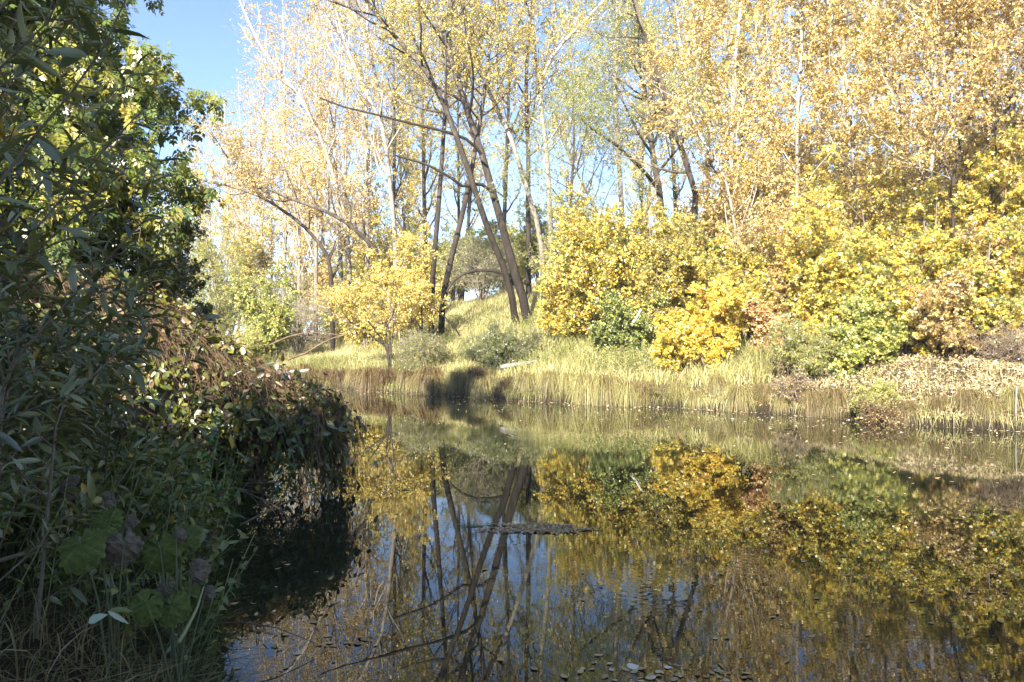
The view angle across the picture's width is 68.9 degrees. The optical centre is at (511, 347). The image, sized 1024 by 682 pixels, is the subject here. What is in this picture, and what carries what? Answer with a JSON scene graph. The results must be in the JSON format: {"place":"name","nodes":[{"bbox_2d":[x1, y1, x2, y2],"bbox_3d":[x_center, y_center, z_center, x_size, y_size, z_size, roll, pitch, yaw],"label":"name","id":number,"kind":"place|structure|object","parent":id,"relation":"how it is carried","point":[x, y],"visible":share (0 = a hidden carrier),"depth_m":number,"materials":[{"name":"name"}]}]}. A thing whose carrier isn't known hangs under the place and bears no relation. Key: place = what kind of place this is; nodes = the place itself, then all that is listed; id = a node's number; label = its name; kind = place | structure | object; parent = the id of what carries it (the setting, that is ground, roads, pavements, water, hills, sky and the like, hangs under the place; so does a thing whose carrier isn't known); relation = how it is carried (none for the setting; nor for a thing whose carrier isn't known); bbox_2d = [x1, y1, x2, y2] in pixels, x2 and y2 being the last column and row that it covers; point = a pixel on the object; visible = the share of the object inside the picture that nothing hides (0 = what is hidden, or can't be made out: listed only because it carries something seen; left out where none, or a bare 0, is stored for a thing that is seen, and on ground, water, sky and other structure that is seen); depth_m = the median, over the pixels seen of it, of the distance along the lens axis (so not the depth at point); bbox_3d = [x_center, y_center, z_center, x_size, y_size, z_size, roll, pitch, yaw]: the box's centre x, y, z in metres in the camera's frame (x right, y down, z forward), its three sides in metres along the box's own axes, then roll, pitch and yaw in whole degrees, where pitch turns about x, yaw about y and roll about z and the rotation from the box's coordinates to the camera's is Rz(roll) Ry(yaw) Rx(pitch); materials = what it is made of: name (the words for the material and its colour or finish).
{"place":"outdoors","nodes":[
{"label":"outdoors","id":0,"kind":"place"},
{"bbox_2d":[0,288,1023,681],"bbox_3d":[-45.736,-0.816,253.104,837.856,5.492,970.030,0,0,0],"label":"ground","id":1,"kind":"structure","parent":0,"point":[766,408],"depth_m":10.82,"materials":[{"name":"plant"}]},
{"bbox_2d":[0,0,157,499],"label":"willow shrub","id":2,"kind":"object","parent":1,"relation":"on","point":[71,55],"visible":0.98,"depth_m":1.98,"materials":[{"name":"green plant"}]},
{"bbox_2d":[0,0,182,584],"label":"willow shrub","id":3,"kind":"object","parent":1,"relation":"on","point":[16,240],"visible":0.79,"depth_m":2.49,"materials":[{"name":"green plant"}]},
{"bbox_2d":[0,236,193,638],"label":"willow shrub","id":4,"kind":"object","parent":1,"relation":"on","point":[52,440],"visible":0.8,"depth_m":2.85,"materials":[{"name":"green plant"}]},
{"bbox_2d":[59,474,138,606],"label":"burdock plant","id":5,"kind":"object","parent":1,"relation":"on","point":[132,520],"visible":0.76,"depth_m":2.70,"materials":[{"name":"green plant"}]},
{"bbox_2d":[57,508,143,681],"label":"burdock plant","id":6,"kind":"object","parent":1,"relation":"on","point":[102,540],"visible":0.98,"depth_m":2.23,"materials":[{"name":"green plant"}]},
{"bbox_2d":[0,0,227,214],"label":"box elder tree","id":7,"kind":"object","parent":1,"relation":"on","point":[197,104],"visible":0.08,"depth_m":8.15,"materials":[{"name":"green plant"}]},
{"bbox_2d":[0,0,232,293],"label":"box elder tree","id":8,"kind":"object","parent":1,"relation":"on","point":[191,197],"visible":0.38,"depth_m":6.70,"materials":[{"name":"green plant"}]},
{"bbox_2d":[27,168,221,328],"bbox_3d":[-4.100,-0.396,7.265,2.188,2.669,2.299,0,0,0],"label":"box elder sapling","id":9,"kind":"object","parent":1,"relation":"on","point":[181,263],"visible":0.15,"depth_m":7.17,"materials":[{"name":"green plant"}]},
{"bbox_2d":[0,402,277,681],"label":"undergrowth","id":10,"kind":"object","parent":1,"relation":"on","point":[152,491],"visible":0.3,"depth_m":3.65,"materials":[{"name":"green plant"}]},
{"bbox_2d":[78,298,222,527],"bbox_3d":[-1.603,0.384,3.280,0.625,1.217,0.174,0,0,-20],"label":"willow shrub","id":11,"kind":"object","parent":1,"relation":"on","point":[162,410],"visible":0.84,"depth_m":3.29,"materials":[{"name":"green plant"}]},
{"bbox_2d":[127,524,215,681],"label":"burdock plant","id":12,"kind":"object","parent":1,"relation":"on","point":[169,553],"visible":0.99,"depth_m":2.25,"materials":[{"name":"green plant"}]},
{"bbox_2d":[0,457,362,681],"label":"grass","id":13,"kind":"structure","parent":1,"relation":"on","point":[149,671],"depth_m":2.54,"materials":[{"name":"plant"}]},
{"bbox_2d":[0,249,377,509],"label":"vine mound","id":14,"kind":"object","parent":1,"relation":"on","point":[313,417],"visible":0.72,"depth_m":5.74,"materials":[{"name":"green plant"}]},
{"bbox_2d":[180,201,288,351],"bbox_3d":[-11.588,-2.801,31.109,4.726,6.976,2.927,0,0,-35],"label":"willow bush","id":15,"kind":"object","parent":1,"relation":"on","point":[222,304],"visible":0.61,"depth_m":30.71,"materials":[{"name":"green plant"}]},
{"bbox_2d":[210,194,279,326],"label":"thicket bush","id":16,"kind":"object","parent":1,"relation":"on","point":[251,265],"visible":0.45,"depth_m":39.57,"materials":[{"name":"yellow plant"}]},
{"bbox_2d":[233,4,292,280],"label":"poplar tree","id":17,"kind":"object","parent":1,"relation":"on","point":[262,204],"visible":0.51,"depth_m":40.96,"materials":[{"name":"yellow plant"}]},
{"bbox_2d":[229,256,303,360],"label":"willow bush","id":18,"kind":"object","parent":1,"relation":"on","point":[276,325],"visible":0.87,"depth_m":26.57,"materials":[{"name":"green plant"}]},
{"bbox_2d":[172,101,390,352],"bbox_3d":[-8.406,-4.150,27.269,8.119,9.348,4.618,0,0,0],"label":"poplar tree","id":19,"kind":"object","parent":1,"relation":"on","point":[243,168],"visible":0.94,"depth_m":26.83,"materials":[{"name":"yellow plant"}]},
{"bbox_2d":[261,0,327,305],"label":"poplar tree","id":20,"kind":"object","parent":1,"relation":"on","point":[287,228],"visible":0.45,"depth_m":38.67,"materials":[{"name":"yellow plant"}]},
{"bbox_2d":[272,3,323,342],"bbox_3d":[-10.565,-8.451,36.961,3.013,16.921,2.772,0,0,19],"label":"poplar tree","id":21,"kind":"object","parent":1,"relation":"on","point":[299,242],"visible":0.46,"depth_m":36.99,"materials":[{"name":"yellow plant"}]},
{"bbox_2d":[255,265,345,353],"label":"thicket bush","id":22,"kind":"object","parent":1,"relation":"on","point":[303,321],"visible":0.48,"depth_m":29.87,"materials":[{"name":"yellow plant"}]},
{"bbox_2d":[226,0,383,347],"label":"poplar tree","id":23,"kind":"object","parent":1,"relation":"on","point":[316,129],"visible":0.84,"depth_m":30.43,"materials":[{"name":"yellow plant"}]},
{"bbox_2d":[260,216,355,334],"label":"thicket bush","id":24,"kind":"object","parent":1,"relation":"on","point":[291,274],"visible":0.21,"depth_m":41.75,"materials":[{"name":"yellow plant"}]},
{"bbox_2d":[280,0,347,340],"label":"poplar tree","id":25,"kind":"object","parent":1,"relation":"on","point":[317,235],"visible":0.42,"depth_m":34.67,"materials":[{"name":"yellow plant"}]},
{"bbox_2d":[287,227,376,336],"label":"thicket bush","id":26,"kind":"object","parent":1,"relation":"on","point":[322,276],"visible":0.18,"depth_m":37.57,"materials":[{"name":"yellow plant"}]},
{"bbox_2d":[323,0,373,252],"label":"poplar tree","id":27,"kind":"object","parent":1,"relation":"on","point":[345,149],"visible":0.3,"depth_m":43.70,"materials":[{"name":"yellow plant"}]},
{"bbox_2d":[334,290,388,351],"bbox_3d":[-4.993,-0.816,25.535,2.275,2.485,2.110,0,0,0],"label":"poplar sapling","id":28,"kind":"object","parent":1,"relation":"on","point":[366,336],"visible":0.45,"depth_m":25.29,"materials":[{"name":"yellow plant"}]},
{"bbox_2d":[291,0,437,336],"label":"poplar tree","id":29,"kind":"object","parent":1,"relation":"on","point":[388,171],"visible":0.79,"depth_m":28.19,"materials":[{"name":"yellow plant"}]},
{"bbox_2d":[311,263,427,368],"bbox_3d":[-3.927,-0.701,20.613,3.154,3.285,1.891,0,0,0],"label":"willow sapling","id":30,"kind":"object","parent":1,"relation":"on","point":[345,295],"visible":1,"depth_m":20.54,"materials":[{"name":"yellow plant"}]},
{"bbox_2d":[334,0,405,295],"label":"poplar tree","id":31,"kind":"object","parent":1,"relation":"on","point":[367,167],"visible":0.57,"depth_m":34.19,"materials":[{"name":"yellow plant"}]},
{"bbox_2d":[353,0,428,260],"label":"poplar tree","id":32,"kind":"object","parent":1,"relation":"on","point":[405,167],"visible":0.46,"depth_m":37.49,"materials":[{"name":"yellow plant"}]},
{"bbox_2d":[358,213,443,325],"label":"thicket bush","id":33,"kind":"object","parent":1,"relation":"on","point":[384,254],"visible":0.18,"depth_m":29.81,"materials":[{"name":"yellow plant"}]},
{"bbox_2d":[363,222,439,350],"bbox_3d":[-3.442,-1.936,23.910,2.392,4.428,1.840,0,0,-44],"label":"poplar sapling","id":34,"kind":"object","parent":1,"relation":"on","point":[408,257],"visible":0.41,"depth_m":23.86,"materials":[{"name":"yellow plant"}]},
{"bbox_2d":[282,0,530,324],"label":"poplar tree","id":35,"kind":"object","parent":1,"relation":"on","point":[408,51],"visible":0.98,"depth_m":23.82,"materials":[{"name":"yellow plant"}]},
{"bbox_2d":[368,0,448,253],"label":"poplar tree","id":36,"kind":"object","parent":1,"relation":"on","point":[417,173],"visible":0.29,"depth_m":46.84,"materials":[{"name":"yellow plant"}]},
{"bbox_2d":[369,264,451,334],"bbox_3d":[-3.120,-0.964,22.106,2.515,3.041,1.693,0,0,15],"label":"willow sapling","id":37,"kind":"object","parent":1,"relation":"on","point":[417,295],"visible":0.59,"depth_m":22.18,"materials":[{"name":"yellow plant"}]},
{"bbox_2d":[386,214,466,306],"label":"thicket bush","id":38,"kind":"object","parent":1,"relation":"on","point":[430,235],"visible":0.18,"depth_m":36.01,"materials":[{"name":"yellow plant"}]},
{"bbox_2d":[393,0,464,302],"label":"poplar tree","id":39,"kind":"object","parent":1,"relation":"on","point":[423,146],"visible":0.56,"depth_m":32.63,"materials":[{"name":"yellow plant"}]},
{"bbox_2d":[390,323,473,375],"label":"willow bush","id":40,"kind":"object","parent":1,"relation":"on","point":[421,346],"visible":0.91,"depth_m":19.91,"materials":[{"name":"green plant"}]},
{"bbox_2d":[400,0,535,335],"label":"poplar tree","id":41,"kind":"object","parent":1,"relation":"on","point":[437,223],"visible":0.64,"depth_m":26.09,"materials":[{"name":"yellow plant"}]},
{"bbox_2d":[428,0,510,300],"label":"poplar tree","id":42,"kind":"object","parent":1,"relation":"on","point":[458,190],"visible":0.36,"depth_m":44.49,"materials":[{"name":"yellow plant"}]},
{"bbox_2d":[436,216,521,303],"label":"thicket bush","id":43,"kind":"object","parent":1,"relation":"on","point":[484,283],"visible":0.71,"depth_m":30.77,"materials":[{"name":"green plant"}]},
{"bbox_2d":[421,0,547,298],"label":"poplar tree","id":44,"kind":"object","parent":1,"relation":"on","point":[526,187],"visible":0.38,"depth_m":27.07,"materials":[{"name":"yellow plant"}]},
{"bbox_2d":[420,0,559,336],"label":"poplar tree","id":45,"kind":"object","parent":1,"relation":"on","point":[441,324],"visible":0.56,"depth_m":26.14,"materials":[{"name":"yellow plant"}]},
{"bbox_2d":[454,0,546,290],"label":"poplar tree","id":46,"kind":"object","parent":1,"relation":"on","point":[504,183],"visible":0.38,"depth_m":35.71,"materials":[{"name":"yellow plant"}]},
{"bbox_2d":[459,319,547,370],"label":"willow bush","id":47,"kind":"object","parent":1,"relation":"on","point":[499,348],"visible":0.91,"depth_m":18.35,"materials":[{"name":"green plant"}]},
{"bbox_2d":[478,0,587,297],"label":"poplar tree","id":48,"kind":"object","parent":1,"relation":"on","point":[528,247],"visible":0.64,"depth_m":27.92,"materials":[{"name":"yellow plant"}]},
{"bbox_2d":[501,193,568,282],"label":"thicket bush","id":49,"kind":"object","parent":1,"relation":"on","point":[520,239],"visible":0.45,"depth_m":33.56,"materials":[{"name":"yellow plant"}]},
{"bbox_2d":[488,0,628,294],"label":"poplar tree","id":50,"kind":"object","parent":1,"relation":"on","point":[546,164],"visible":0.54,"depth_m":27.26,"materials":[{"name":"yellow plant"}]},
{"bbox_2d":[533,270,592,342],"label":"maple bush","id":51,"kind":"object","parent":1,"relation":"on","point":[549,320],"visible":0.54,"depth_m":19.74,"materials":[{"name":"yellow plant"}]},
{"bbox_2d":[517,186,614,305],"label":"thicket bush","id":52,"kind":"object","parent":1,"relation":"on","point":[548,261],"visible":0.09,"depth_m":22.70,"materials":[{"name":"yellow plant"}]},
{"bbox_2d":[531,0,604,209],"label":"poplar tree","id":53,"kind":"object","parent":1,"relation":"on","point":[565,171],"visible":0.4,"depth_m":39.75,"materials":[{"name":"yellow plant"}]},
{"bbox_2d":[545,0,667,229],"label":"poplar tree","id":54,"kind":"object","parent":1,"relation":"on","point":[620,191],"visible":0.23,"depth_m":29.18,"materials":[{"name":"yellow plant"}]},
{"bbox_2d":[476,0,740,230],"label":"willow tree","id":55,"kind":"object","parent":1,"relation":"on","point":[651,149],"visible":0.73,"depth_m":24.21,"materials":[{"name":"yellow plant"}]},
{"bbox_2d":[535,179,699,337],"bbox_3d":[2.724,-2.001,18.960,4.299,4.365,3.756,0,0,0],"label":"poplar bush","id":56,"kind":"object","parent":1,"relation":"on","point":[588,251],"visible":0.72,"depth_m":18.33,"materials":[{"name":"yellow plant"}]},
{"bbox_2d":[586,287,670,356],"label":"poplar bush","id":57,"kind":"object","parent":1,"relation":"on","point":[614,327],"visible":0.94,"depth_m":17.32,"materials":[{"name":"green plant"}]},
{"bbox_2d":[258,279,1023,430],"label":"grass","id":58,"kind":"structure","parent":1,"relation":"on","point":[750,357],"depth_m":17.09,"materials":[{"name":"plant"}]},
{"bbox_2d":[544,0,749,227],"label":"poplar tree","id":59,"kind":"object","parent":1,"relation":"on","point":[688,170],"visible":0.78,"depth_m":22.35,"materials":[{"name":"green plant"}]},
{"bbox_2d":[598,197,704,346],"bbox_3d":[3.390,-1.787,18.146,2.594,3.854,2.039,0,0,0],"label":"maple bush","id":60,"kind":"object","parent":1,"relation":"on","point":[665,267],"visible":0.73,"depth_m":17.95,"materials":[{"name":"yellow plant"}]},
{"bbox_2d":[649,306,693,373],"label":"maple bush","id":61,"kind":"object","parent":1,"relation":"on","point":[676,357],"visible":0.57,"depth_m":15.79,"materials":[{"name":"yellow plant"}]},
{"bbox_2d":[641,0,715,228],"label":"poplar tree","id":62,"kind":"object","parent":1,"relation":"on","point":[672,179],"visible":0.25,"depth_m":37.66,"materials":[{"name":"yellow plant"}]},
{"bbox_2d":[645,210,725,320],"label":"maple bush","id":63,"kind":"object","parent":1,"relation":"on","point":[693,240],"visible":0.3,"depth_m":19.22,"materials":[{"name":"yellow plant"}]},
{"bbox_2d":[651,271,766,372],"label":"maple bush","id":64,"kind":"object","parent":1,"relation":"on","point":[715,313],"visible":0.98,"depth_m":15.54,"materials":[{"name":"yellow plant"}]},
{"bbox_2d":[663,0,788,199],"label":"poplar tree","id":65,"kind":"object","parent":1,"relation":"on","point":[710,162],"visible":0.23,"depth_m":30.90,"materials":[{"name":"yellow plant"}]},
{"bbox_2d":[634,0,818,216],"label":"poplar tree","id":66,"kind":"object","parent":1,"relation":"on","point":[729,49],"visible":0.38,"depth_m":25.79,"materials":[{"name":"yellow plant"}]},
{"bbox_2d":[671,143,784,254],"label":"thicket bush","id":67,"kind":"object","parent":1,"relation":"on","point":[702,201],"visible":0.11,"depth_m":23.79,"materials":[{"name":"yellow plant"}]},
{"bbox_2d":[693,223,792,344],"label":"maple bush","id":68,"kind":"object","parent":1,"relation":"on","point":[739,277],"visible":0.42,"depth_m":16.92,"materials":[{"name":"yellow plant"}]},
{"bbox_2d":[710,0,798,215],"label":"poplar tree","id":69,"kind":"object","parent":1,"relation":"on","point":[769,71],"visible":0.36,"depth_m":28.34,"materials":[{"name":"yellow plant"}]},
{"bbox_2d":[740,297,793,356],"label":"maple bush","id":70,"kind":"object","parent":1,"relation":"on","point":[762,320],"visible":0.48,"depth_m":15.81,"materials":[{"name":"orange plant"}]},
{"bbox_2d":[691,172,852,285],"bbox_3d":[6.239,-2.271,17.670,3.640,4.234,2.869,0,0,0],"label":"maple bush","id":71,"kind":"object","parent":1,"relation":"on","point":[764,230],"visible":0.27,"depth_m":17.40,"materials":[{"name":"yellow plant"}]},
{"bbox_2d":[610,0,958,340],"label":"poplar tree","id":72,"kind":"object","parent":1,"relation":"on","point":[723,11],"visible":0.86,"depth_m":16.97,"materials":[{"name":"yellow plant"}]},
{"bbox_2d":[748,217,825,335],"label":"maple bush","id":73,"kind":"object","parent":1,"relation":"on","point":[776,272],"visible":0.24,"depth_m":15.78,"materials":[{"name":"yellow plant"}]},
{"bbox_2d":[756,114,832,239],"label":"thicket bush","id":74,"kind":"object","parent":1,"relation":"on","point":[789,147],"visible":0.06,"depth_m":23.58,"materials":[{"name":"yellow plant"}]},
{"bbox_2d":[771,363,820,408],"bbox_3d":[5.048,0.715,13.396,0.805,0.900,0.701,0,0,0],"label":"brushwood","id":75,"kind":"object","parent":1,"relation":"on","point":[791,395],"visible":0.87,"depth_m":13.34,"materials":[{"name":"beige plant"}]},
{"bbox_2d":[693,0,915,242],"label":"poplar tree","id":76,"kind":"object","parent":1,"relation":"on","point":[806,62],"visible":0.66,"depth_m":17.89,"materials":[{"name":"yellow plant"}]},
{"bbox_2d":[591,319,1023,424],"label":"leaf litter","id":77,"kind":"object","parent":1,"relation":"on","point":[973,378],"visible":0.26,"depth_m":12.63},
{"bbox_2d":[762,311,857,381],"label":"willow bush","id":78,"kind":"object","parent":1,"relation":"on","point":[812,358],"visible":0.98,"depth_m":13.74,"materials":[{"name":"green plant"}]},
{"bbox_2d":[759,157,884,279],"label":"maple bush","id":79,"kind":"object","parent":1,"relation":"on","point":[825,176],"visible":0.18,"depth_m":17.63,"materials":[{"name":"yellow plant"}]},
{"bbox_2d":[757,151,888,257],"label":"thicket bush","id":80,"kind":"object","parent":1,"relation":"on","point":[803,166],"visible":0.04,"depth_m":20.84,"materials":[{"name":"yellow plant"}]},
{"bbox_2d":[759,180,909,354],"bbox_3d":[6.959,-1.393,15.213,3.471,3.812,2.920,0,0,0],"label":"maple bush","id":81,"kind":"object","parent":1,"relation":"on","point":[816,274],"visible":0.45,"depth_m":14.79,"materials":[{"name":"yellow plant"}]},
{"bbox_2d":[788,0,890,181],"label":"poplar tree","id":82,"kind":"object","parent":1,"relation":"on","point":[844,91],"visible":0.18,"depth_m":25.07,"materials":[{"name":"beige plant"}]},
{"bbox_2d":[813,282,917,377],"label":"maple bush","id":83,"kind":"object","parent":1,"relation":"on","point":[862,314],"visible":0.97,"depth_m":13.60,"materials":[{"name":"green plant"}]},
{"bbox_2d":[762,134,974,257],"bbox_3d":[8.100,-2.454,16.685,3.954,4.481,3.607,0,0,36],"label":"maple bush","id":84,"kind":"object","parent":1,"relation":"on","point":[888,204],"visible":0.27,"depth_m":16.49,"materials":[{"name":"yellow plant"}]},
{"bbox_2d":[847,366,900,419],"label":"willow bush","id":85,"kind":"object","parent":1,"relation":"on","point":[878,388],"visible":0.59,"depth_m":12.12,"materials":[{"name":"yellow plant"}]},
{"bbox_2d":[854,389,914,424],"bbox_3d":[5.930,1.049,11.828,0.959,0.795,0.696,0,0,0],"label":"brushwood","id":86,"kind":"object","parent":1,"relation":"on","point":[882,418],"visible":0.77,"depth_m":11.75,"materials":[{"name":"beige plant"}]},
{"bbox_2d":[824,220,955,357],"bbox_3d":[7.496,-1.029,14.256,2.698,2.762,1.963,0,0,-12],"label":"maple bush","id":87,"kind":"object","parent":1,"relation":"on","point":[885,264],"visible":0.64,"depth_m":13.93,"materials":[{"name":"yellow plant"}]},
{"bbox_2d":[820,0,980,246],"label":"poplar tree","id":88,"kind":"object","parent":1,"relation":"on","point":[855,33],"visible":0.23,"depth_m":18.16,"materials":[{"name":"yellow plant"}]},
{"bbox_2d":[859,172,971,273],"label":"maple bush","id":89,"kind":"object","parent":1,"relation":"on","point":[939,214],"visible":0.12,"depth_m":14.74,"materials":[{"name":"yellow plant"}]},
{"bbox_2d":[836,0,1023,233],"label":"poplar tree","id":90,"kind":"object","parent":1,"relation":"on","point":[898,67],"visible":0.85,"depth_m":14.81,"materials":[{"name":"yellow plant"}]},
{"bbox_2d":[878,0,1023,351],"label":"poplar tree","id":91,"kind":"object","parent":1,"relation":"on","point":[986,67],"visible":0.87,"depth_m":13.85,"materials":[{"name":"yellow plant"}]},
{"bbox_2d":[889,89,1016,202],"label":"thicket bush","id":92,"kind":"object","parent":1,"relation":"on","point":[970,132],"visible":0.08,"depth_m":20.66,"materials":[{"name":"yellow plant"}]},
{"bbox_2d":[898,215,1023,359],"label":"maple bush","id":93,"kind":"object","parent":1,"relation":"on","point":[937,306],"visible":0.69,"depth_m":12.98,"materials":[{"name":"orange plant"}]},
{"bbox_2d":[920,211,1023,357],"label":"maple bush","id":94,"kind":"object","parent":1,"relation":"on","point":[1009,282],"visible":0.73,"depth_m":12.91,"materials":[{"name":"yellow plant"}]},
{"bbox_2d":[937,125,1023,334],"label":"maple bush","id":95,"kind":"object","parent":1,"relation":"on","point":[987,169],"visible":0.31,"depth_m":13.90,"materials":[{"name":"yellow plant"}]},
{"bbox_2d":[945,317,1023,369],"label":"brushwood","id":96,"kind":"object","parent":1,"relation":"on","point":[1001,347],"visible":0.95,"depth_m":12.54,"materials":[{"name":"beige plant"}]},
{"bbox_2d":[950,65,1023,273],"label":"thicket bush","id":97,"kind":"object","parent":1,"relation":"on","point":[974,151],"visible":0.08,"depth_m":18.02,"materials":[{"name":"yellow plant"}]},
{"bbox_2d":[51,0,1023,334],"label":"sky","id":98,"kind":"structure","parent":0,"point":[208,52],"materials":[{"name":"blue"}]},
{"bbox_2d":[198,388,1023,681],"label":"water","id":99,"kind":"structure","parent":0,"point":[446,607],"depth_m":4.35,"materials":[{"name":"clear liquid"}]},
{"bbox_2d":[477,521,601,534],"bbox_3d":[0.184,1.200,4.946,0.838,0.034,0.356,0,0,0],"label":"debris mat","id":100,"kind":"object","parent":99,"relation":"on","point":[556,529],"visible":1,"depth_m":4.92,"materials":[{"name":"brown plant"}]},
{"bbox_2d":[601,0,676,243],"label":"poplar tree","id":101,"kind":"object","parent":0,"point":[632,164],"visible":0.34,"depth_m":46.29,"materials":[{"name":"yellow plant"}]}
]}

